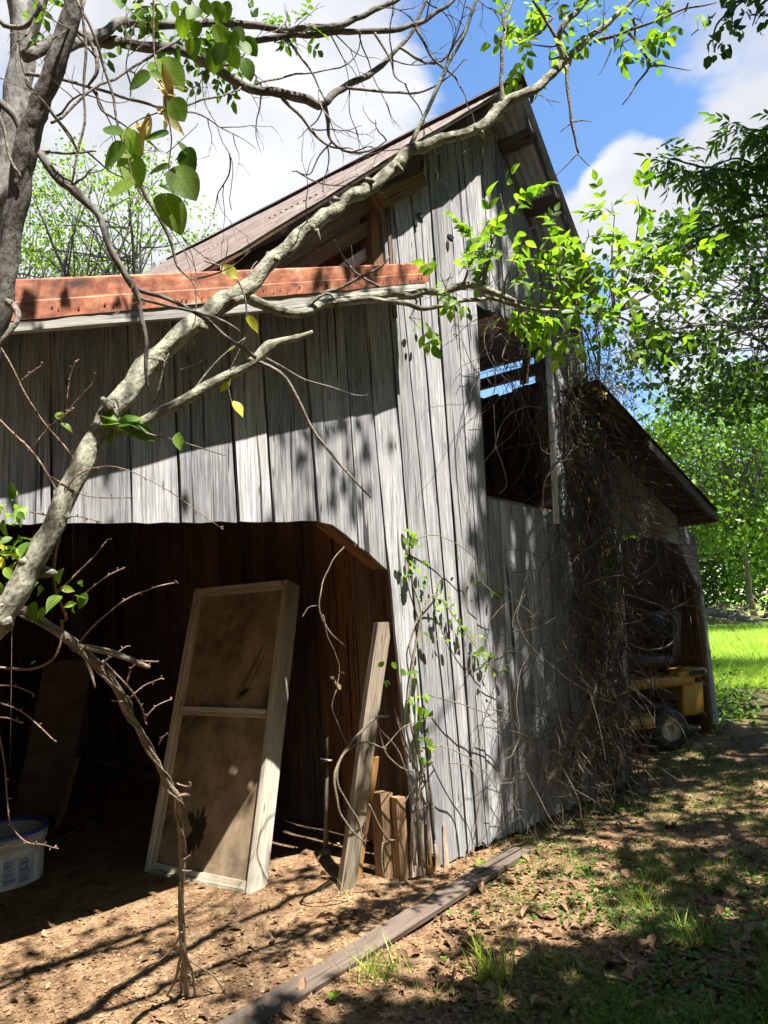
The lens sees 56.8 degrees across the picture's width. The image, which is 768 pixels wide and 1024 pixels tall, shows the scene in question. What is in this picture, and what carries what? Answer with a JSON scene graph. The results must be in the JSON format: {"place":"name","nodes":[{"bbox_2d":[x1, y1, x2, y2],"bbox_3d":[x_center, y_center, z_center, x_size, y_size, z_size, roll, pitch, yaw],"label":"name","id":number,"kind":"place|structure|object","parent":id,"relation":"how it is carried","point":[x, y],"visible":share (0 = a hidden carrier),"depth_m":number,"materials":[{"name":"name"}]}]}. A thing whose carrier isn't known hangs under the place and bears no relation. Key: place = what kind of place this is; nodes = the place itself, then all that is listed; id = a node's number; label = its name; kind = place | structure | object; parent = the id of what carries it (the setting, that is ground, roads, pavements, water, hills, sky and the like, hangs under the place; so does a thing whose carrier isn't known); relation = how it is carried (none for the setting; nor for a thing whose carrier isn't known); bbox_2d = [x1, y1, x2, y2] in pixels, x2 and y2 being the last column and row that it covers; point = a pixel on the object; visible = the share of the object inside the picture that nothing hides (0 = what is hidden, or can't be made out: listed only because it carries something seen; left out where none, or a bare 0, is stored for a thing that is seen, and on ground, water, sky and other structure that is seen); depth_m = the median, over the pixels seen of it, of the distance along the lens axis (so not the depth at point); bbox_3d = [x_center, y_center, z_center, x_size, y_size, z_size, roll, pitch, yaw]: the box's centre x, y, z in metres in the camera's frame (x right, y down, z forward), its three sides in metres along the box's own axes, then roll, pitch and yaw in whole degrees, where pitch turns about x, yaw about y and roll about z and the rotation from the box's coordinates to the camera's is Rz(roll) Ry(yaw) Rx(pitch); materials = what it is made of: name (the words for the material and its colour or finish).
{"place":"outdoors","nodes":[
{"label":"outdoors","id":0,"kind":"place"},
{"bbox_2d":[0,593,767,1023],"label":"ground","id":1,"kind":"structure","parent":0,"point":[100,851],"depth_m":3.98,"materials":[{"name":"soil"}]},
{"bbox_2d":[0,0,48,229],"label":"pale tree","id":2,"kind":"object","parent":1,"relation":"on","point":[15,98],"visible":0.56,"depth_m":2.96,"materials":[{"name":"grey plant"}]},
{"bbox_2d":[0,816,49,891],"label":"bucket","id":3,"kind":"object","parent":1,"relation":"on","point":[21,864],"visible":0.98,"depth_m":4.57,"materials":[{"name":"white plastic"}]},
{"bbox_2d":[13,659,91,817],"bbox_3d":[-2.989,2.038,6.434,0.630,1.332,0.276,-1,-8,-17],"label":"hardboard sheet","id":4,"kind":"object","parent":1,"relation":"on","point":[58,715],"visible":0.8,"depth_m":6.42,"materials":[{"name":"wood"}]},
{"bbox_2d":[54,757,79,827],"bbox_3d":[-2.659,2.356,5.962,0.054,0.539,0.250,-7,-9,26],"label":"leaning board","id":5,"kind":"object","parent":1,"relation":"on","point":[60,817],"visible":1,"depth_m":5.95,"materials":[{"name":"brown wood"}]},
{"bbox_2d":[16,168,126,278],"bbox_3d":[-6.547,-1.482,13.544,3.584,10.738,3.065,-3,-8,0],"label":"leaved tree","id":6,"kind":"object","parent":1,"relation":"on","point":[28,274],"visible":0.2,"depth_m":13.79,"materials":[{"name":"green plant"}]},
{"bbox_2d":[49,814,105,842],"bbox_3d":[-2.461,2.548,5.733,0.058,0.035,0.759,-4,-8,6],"label":"scrap board","id":7,"kind":"object","parent":1,"relation":"on","point":[60,837],"visible":1,"depth_m":5.67,"materials":[{"name":"brown wood"}]},
{"bbox_2d":[0,346,225,997],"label":"twisted vine","id":8,"kind":"object","parent":1,"relation":"on","point":[30,612],"visible":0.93,"depth_m":2.09,"materials":[{"name":"brown plant"}]},
{"bbox_2d":[20,129,220,277],"bbox_3d":[-4.619,-1.483,12.093,4.170,10.117,3.558,-3,-8,0],"label":"leaved tree","id":9,"kind":"object","parent":1,"relation":"on","point":[133,262],"visible":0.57,"depth_m":11.96,"materials":[{"name":"green plant"}]},
{"bbox_2d":[144,580,299,894],"bbox_3d":[-1.092,1.456,4.900,1.099,1.919,0.763,-9,-9,32],"label":"old screen door","id":10,"kind":"object","parent":1,"relation":"on","point":[223,753],"visible":0.94,"depth_m":4.81,"materials":[{"name":"beige paint"}]},
{"bbox_2d":[0,0,513,398],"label":"dark tree","id":11,"kind":"object","parent":1,"relation":"on","point":[224,45],"visible":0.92,"depth_m":2.04,"materials":[{"name":"grey plant"}]},
{"bbox_2d":[103,0,199,235],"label":"honeysuckle sprig","id":12,"kind":"object","parent":11,"relation":"hanging from","point":[166,74],"visible":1,"depth_m":1.25,"materials":[{"name":"green plant"}]},
{"bbox_2d":[318,737,335,856],"bbox_3d":[-0.392,1.935,4.847,0.110,0.785,0.191,2,-9,-31],"label":"jack post","id":13,"kind":"object","parent":1,"relation":"on","point":[325,850],"visible":1,"depth_m":4.82,"materials":[{"name":"metal"}]},
{"bbox_2d":[327,990,340,1002],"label":"seedling","id":14,"kind":"object","parent":1,"relation":"on","point":[334,994],"visible":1,"depth_m":2.96,"materials":[{"name":"green plant"}]},
{"bbox_2d":[331,865,353,894],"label":"grass tuft","id":15,"kind":"object","parent":1,"relation":"on","point":[348,883],"visible":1,"depth_m":4.11,"materials":[{"name":"green plant"}]},
{"bbox_2d":[0,73,718,877],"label":"barn","id":16,"kind":"structure","parent":1,"relation":"on","point":[276,493],"depth_m":5.03,"materials":[{"name":"grey wood"}]},
{"bbox_2d":[302,547,435,877],"bbox_3d":[-0.056,1.137,4.121,0.956,1.879,0.051,3,-11,-40],"label":"vine","id":17,"kind":"object","parent":16,"relation":"hanging from","point":[345,751],"visible":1,"depth_m":4.01,"materials":[{"name":"brown plant"}]},
{"bbox_2d":[378,317,529,868],"bbox_3d":[0.413,0.412,4.688,1.249,3.541,0.229,3,-10,-39],"label":"climbing vine","id":18,"kind":"object","parent":16,"relation":"attached to","point":[411,702],"visible":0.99,"depth_m":4.47,"materials":[{"name":"green plant"}]},
{"bbox_2d":[440,212,767,863],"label":"vine thicket","id":19,"kind":"object","parent":16,"relation":"attached to","point":[594,542],"visible":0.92,"depth_m":5.64,"materials":[{"name":"brown plant"}]},
{"bbox_2d":[0,0,728,639],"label":"leaning tree","id":20,"kind":"object","parent":1,"relation":"on","point":[110,424],"visible":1,"depth_m":3.05,"materials":[{"name":"grey plant"}]},
{"bbox_2d":[337,622,391,891],"bbox_3d":[-0.117,1.476,4.362,0.435,1.563,0.087,0,-9,-22],"label":"leaning lumber","id":21,"kind":"object","parent":1,"relation":"on","point":[362,768],"visible":0.88,"depth_m":4.32,"materials":[{"name":"brown wood"}]},
{"bbox_2d":[357,756,378,880],"bbox_3d":[-0.113,1.880,4.336,0.214,0.727,0.046,-2,-8,-8],"label":"split lath","id":22,"kind":"object","parent":1,"relation":"on","point":[373,781],"visible":0.48,"depth_m":4.34,"materials":[{"name":"orange wood"}]},
{"bbox_2d":[216,846,531,1023],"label":"ground plank","id":23,"kind":"object","parent":1,"relation":"on","point":[318,976],"visible":0.95,"depth_m":3.44,"materials":[{"name":"grey wood"}]},
{"bbox_2d":[334,926,414,991],"bbox_3d":[-0.037,1.971,3.182,0.377,0.197,0.324,-10,-11,41],"label":"grass tuft","id":24,"kind":"object","parent":1,"relation":"on","point":[371,968],"visible":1,"depth_m":3.14,"materials":[{"name":"green plant"}]},
{"bbox_2d":[372,790,393,877],"bbox_3d":[0.002,2.005,4.366,0.073,0.540,0.127,4,-11,-41],"label":"post stub","id":25,"kind":"object","parent":1,"relation":"on","point":[381,805],"visible":0.85,"depth_m":4.35,"materials":[{"name":"orange wood"}]},
{"bbox_2d":[0,720,767,1023],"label":"leaf litter","id":26,"kind":"object","parent":1,"relation":"on","point":[534,988],"visible":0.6,"depth_m":3.34,"materials":[{"name":"brown plant"}]},
{"bbox_2d":[0,718,767,1023],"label":"bark chips","id":27,"kind":"object","parent":1,"relation":"on","point":[213,1014],"visible":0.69,"depth_m":3.33,"materials":[{"name":"brown wood"}]},
{"bbox_2d":[390,795,409,880],"bbox_3d":[0.097,2.006,4.317,0.058,0.524,0.084,4,-11,-41],"label":"post stub","id":28,"kind":"object","parent":1,"relation":"on","point":[400,837],"visible":0.91,"depth_m":4.30,"materials":[{"name":"orange wood"}]},
{"bbox_2d":[413,967,454,1013],"bbox_3d":[0.207,1.974,2.962,0.175,0.089,0.344,-3,-8,0],"label":"grass tuft","id":29,"kind":"object","parent":1,"relation":"on","point":[434,995],"visible":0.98,"depth_m":2.92,"materials":[{"name":"green plant"}]},
{"bbox_2d":[475,858,485,865],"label":"seedling","id":30,"kind":"object","parent":1,"relation":"on","point":[480,861],"visible":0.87,"depth_m":4.39,"materials":[{"name":"green plant"}]},
{"bbox_2d":[196,794,767,1023],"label":"curled leaves","id":31,"kind":"object","parent":1,"relation":"on","point":[287,1008],"visible":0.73,"depth_m":3.29,"materials":[{"name":"brown plant"}]},
{"bbox_2d":[450,911,538,989],"bbox_3d":[0.485,1.890,3.076,0.335,0.287,0.398,-8,-9,32],"label":"grass tuft","id":32,"kind":"object","parent":1,"relation":"on","point":[483,963],"visible":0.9,"depth_m":3.08,"materials":[{"name":"green plant"}]},
{"bbox_2d":[485,978,525,1022],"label":"grass tuft","id":33,"kind":"object","parent":1,"relation":"on","point":[504,1009],"visible":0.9,"depth_m":2.79,"materials":[{"name":"green plant"}]},
{"bbox_2d":[503,887,532,905],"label":"grass tuft","id":34,"kind":"object","parent":1,"relation":"on","point":[513,895],"visible":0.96,"depth_m":3.89,"materials":[{"name":"beige plant"}]},
{"bbox_2d":[530,937,567,987],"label":"grass tuft","id":35,"kind":"object","parent":1,"relation":"on","point":[549,960],"visible":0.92,"depth_m":3.17,"materials":[{"name":"green plant"}]},
{"bbox_2d":[559,899,637,928],"bbox_3d":[1.085,2.035,3.588,0.326,0.100,0.362,2,-10,-34],"label":"grass tuft","id":36,"kind":"object","parent":1,"relation":"on","point":[587,915],"visible":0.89,"depth_m":3.62,"materials":[{"name":"green plant"}]},
{"bbox_2d":[568,952,631,983],"bbox_3d":[0.916,1.997,3.097,0.082,0.031,0.337,2,-10,-36],"label":"fallen stick","id":37,"kind":"object","parent":1,"relation":"on","point":[580,965],"visible":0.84,"depth_m":3.08,"materials":[{"name":"brown wood"}]},
{"bbox_2d":[452,724,767,1023],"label":"path grass","id":38,"kind":"structure","parent":1,"relation":"on","point":[666,1010],"depth_m":3.51,"materials":[{"name":"green plant"}]},
{"bbox_2d":[607,804,624,810],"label":"seedling","id":39,"kind":"object","parent":1,"relation":"on","point":[617,807],"visible":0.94,"depth_m":5.29,"materials":[{"name":"green plant"}]},
{"bbox_2d":[488,738,767,1023],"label":"ground weeds","id":40,"kind":"object","parent":1,"relation":"on","point":[701,973],"visible":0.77,"depth_m":3.18,"materials":[{"name":"green plant"}]},
{"bbox_2d":[626,820,639,824],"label":"seedling","id":41,"kind":"object","parent":1,"relation":"on","point":[631,823],"visible":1,"depth_m":4.93,"materials":[{"name":"green plant"}]},
{"bbox_2d":[644,926,652,933],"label":"seedling","id":42,"kind":"object","parent":1,"relation":"on","point":[647,929],"visible":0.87,"depth_m":3.35,"materials":[{"name":"green plant"}]},
{"bbox_2d":[629,875,673,910],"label":"grass tuft","id":43,"kind":"object","parent":1,"relation":"on","point":[644,902],"visible":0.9,"depth_m":3.69,"materials":[{"name":"green plant"}]},
{"bbox_2d":[628,610,706,749],"bbox_3d":[2.327,1.696,7.232,1.764,1.302,1.020,-2,-8,-10],"label":"riding mower","id":44,"kind":"object","parent":1,"relation":"on","point":[687,688],"visible":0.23,"depth_m":7.05,"materials":[{"name":"yellow metal"}]},
{"bbox_2d":[647,898,722,952],"bbox_3d":[1.401,1.926,3.345,0.337,0.148,0.450,-8,-9,31],"label":"grass tuft","id":45,"kind":"object","parent":1,"relation":"on","point":[686,925],"visible":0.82,"depth_m":3.38,"materials":[{"name":"green plant"}]},
{"bbox_2d":[633,0,767,275],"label":"drooping tree","id":46,"kind":"object","parent":1,"relation":"on","point":[738,195],"visible":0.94,"depth_m":6.35,"materials":[{"name":"green plant"}]},
{"bbox_2d":[687,847,759,877],"bbox_3d":[1.959,2.049,4.161,0.427,0.094,0.391,-9,-10,34],"label":"grass tuft","id":47,"kind":"object","parent":1,"relation":"on","point":[711,865],"visible":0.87,"depth_m":4.18,"materials":[{"name":"green plant"}]},
{"bbox_2d":[688,652,767,739],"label":"corner undergrowth","id":48,"kind":"object","parent":1,"relation":"on","point":[724,695],"visible":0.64,"depth_m":7.90,"materials":[{"name":"green plant"}]},
{"bbox_2d":[700,557,767,605],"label":"distant wood","id":49,"kind":"object","parent":1,"relation":"on","point":[766,599],"visible":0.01,"depth_m":64.50,"materials":[{"name":"green plant"}]},
{"bbox_2d":[0,0,767,593],"label":"sky","id":50,"kind":"structure","parent":0,"point":[666,106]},
{"bbox_2d":[707,595,767,689],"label":"lawn","id":51,"kind":"structure","parent":0,"point":[761,615],"depth_m":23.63,"materials":[{"name":"green plant"}]},
{"bbox_2d":[582,164,767,434],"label":"tree","id":52,"kind":"object","parent":51,"relation":"on","point":[753,371],"visible":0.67,"depth_m":10.78,"materials":[{"name":"green plant"}]},
{"bbox_2d":[622,433,767,620],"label":"meadow tree","id":53,"kind":"object","parent":51,"relation":"on","point":[714,583],"visible":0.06,"depth_m":31.49,"materials":[{"name":"green plant"}]},
{"bbox_2d":[635,355,767,620],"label":"meadow tree","id":54,"kind":"object","parent":51,"relation":"on","point":[751,532],"visible":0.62,"depth_m":23.15,"materials":[{"name":"green plant"}]},
{"bbox_2d":[680,406,767,617],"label":"meadow tree","id":55,"kind":"object","parent":51,"relation":"on","point":[761,564],"visible":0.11,"depth_m":28.71,"materials":[{"name":"green plant"}]},
{"bbox_2d":[705,608,763,624],"bbox_3d":[12.874,3.861,26.037,0.328,0.724,2.267,1,-9,-28],"label":"fallen log","id":56,"kind":"object","parent":51,"relation":"on","point":[716,614],"visible":0.69,"depth_m":26.10,"materials":[{"name":"grey wood"}]},
{"bbox_2d":[704,595,767,624],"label":"brush pile","id":57,"kind":"object","parent":51,"relation":"on","point":[719,619],"visible":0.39,"depth_m":26.45,"materials":[{"name":"grey plant"}]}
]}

